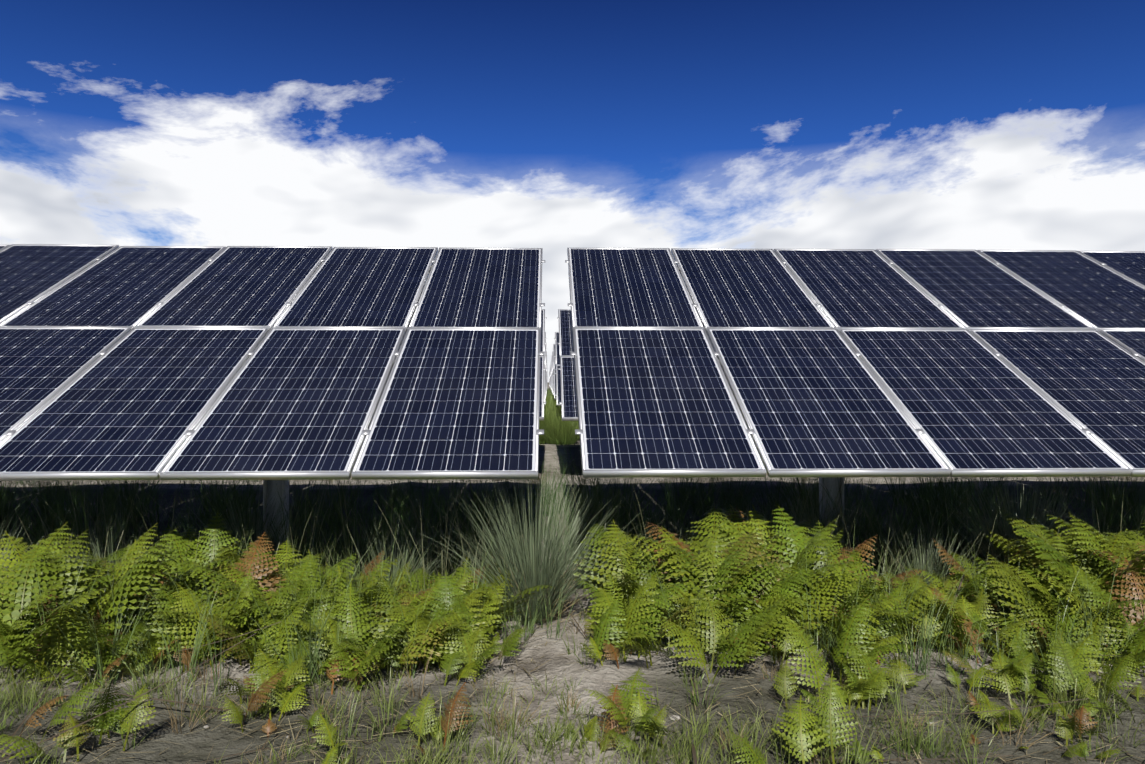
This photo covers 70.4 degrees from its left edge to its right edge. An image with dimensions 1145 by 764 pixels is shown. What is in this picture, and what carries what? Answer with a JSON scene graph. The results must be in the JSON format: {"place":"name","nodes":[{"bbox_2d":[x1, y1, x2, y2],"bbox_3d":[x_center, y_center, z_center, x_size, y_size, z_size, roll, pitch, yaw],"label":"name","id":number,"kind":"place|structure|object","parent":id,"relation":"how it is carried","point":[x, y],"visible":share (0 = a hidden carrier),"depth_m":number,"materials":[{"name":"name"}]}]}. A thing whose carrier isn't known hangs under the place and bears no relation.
{"place":"outdoors","nodes":[
{"label":"outdoors","id":0,"kind":"place"},
{"bbox_2d":[0,382,1144,763],"bbox_3d":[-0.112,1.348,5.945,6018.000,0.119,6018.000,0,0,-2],"label":"ground","id":1,"kind":"structure","parent":0,"point":[598,678],"depth_m":3.48,"materials":[{"name":"soil"}]},
{"bbox_2d":[0,244,544,558],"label":"solar table","id":2,"kind":"object","parent":1,"relation":"on","point":[271,365],"visible":1,"depth_m":5.51,"materials":[{"name":"blue"}]},
{"bbox_2d":[539,309,546,419],"bbox_3d":[-6.470,0.170,12.513,12.128,2.949,3.528,0,0,-2],"label":"solar table row","id":3,"kind":"object","parent":1,"relation":"on","point":[542,402],"visible":0.02,"depth_m":12.31,"materials":[{"name":"grey"}]},
{"bbox_2d":[544,332,546,405],"bbox_3d":[-6.671,0.170,19.110,12.128,2.949,3.528,0,0,-2],"label":"solar table row","id":4,"kind":"object","parent":1,"relation":"on","point":[545,373],"depth_m":19.02,"materials":[{"name":"grey"}]},
{"bbox_2d":[552,351,553,395],"bbox_3d":[5.230,0.170,32.679,12.128,2.948,3.526,0,0,-2],"label":"solar table row","id":5,"kind":"object","parent":1,"relation":"on","point":[553,371],"depth_m":32.65,"materials":[{"name":"grey"}]},
{"bbox_2d":[553,344,555,399],"bbox_3d":[5.431,0.170,26.082,12.128,2.948,3.526,0,0,-2],"label":"solar table row","id":6,"kind":"object","parent":1,"relation":"on","point":[554,375],"visible":0.02,"depth_m":25.77,"materials":[{"name":"grey"}]},
{"bbox_2d":[554,332,560,405],"bbox_3d":[5.632,0.170,19.485,12.128,2.948,3.526,0,0,-2],"label":"solar table row","id":7,"kind":"object","parent":1,"relation":"on","point":[558,379],"visible":0.02,"depth_m":18.99,"materials":[{"name":"grey"}]},
{"bbox_2d":[557,309,577,420],"bbox_3d":[5.833,0.170,12.888,12.128,2.948,3.526,0,0,-2],"label":"solar table row","id":8,"kind":"object","parent":1,"relation":"on","point":[568,403],"visible":0.04,"depth_m":12.31,"materials":[{"name":"blue"}]},
{"bbox_2d":[0,501,1144,763],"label":"bracken ferns","id":9,"kind":"object","parent":1,"relation":"on","point":[450,639],"visible":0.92,"depth_m":3.90,"materials":[{"name":"green plant"}]},
{"bbox_2d":[0,388,1144,763],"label":"grass tufts","id":10,"kind":"object","parent":1,"relation":"on","point":[526,566],"visible":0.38,"depth_m":5.20,"materials":[{"name":"green plant"}]},
{"bbox_2d":[62,601,1082,763],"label":"pebbles","id":11,"kind":"object","parent":1,"relation":"on","point":[68,752],"visible":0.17,"depth_m":3.68,"materials":[{"name":"grey stone"}]},
{"bbox_2d":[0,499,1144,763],"bbox_3d":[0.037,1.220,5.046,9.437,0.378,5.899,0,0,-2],"label":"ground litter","id":12,"kind":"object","parent":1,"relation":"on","point":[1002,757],"visible":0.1,"depth_m":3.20,"materials":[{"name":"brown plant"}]},
{"bbox_2d":[565,248,1144,554],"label":"solar table","id":13,"kind":"object","parent":1,"relation":"on","point":[829,366],"visible":1,"depth_m":5.64,"materials":[{"name":"blue"}]},
{"bbox_2d":[0,0,1144,381],"label":"sky","id":14,"kind":"structure","parent":0,"point":[554,126],"materials":[{"name":"blue"}]}
]}

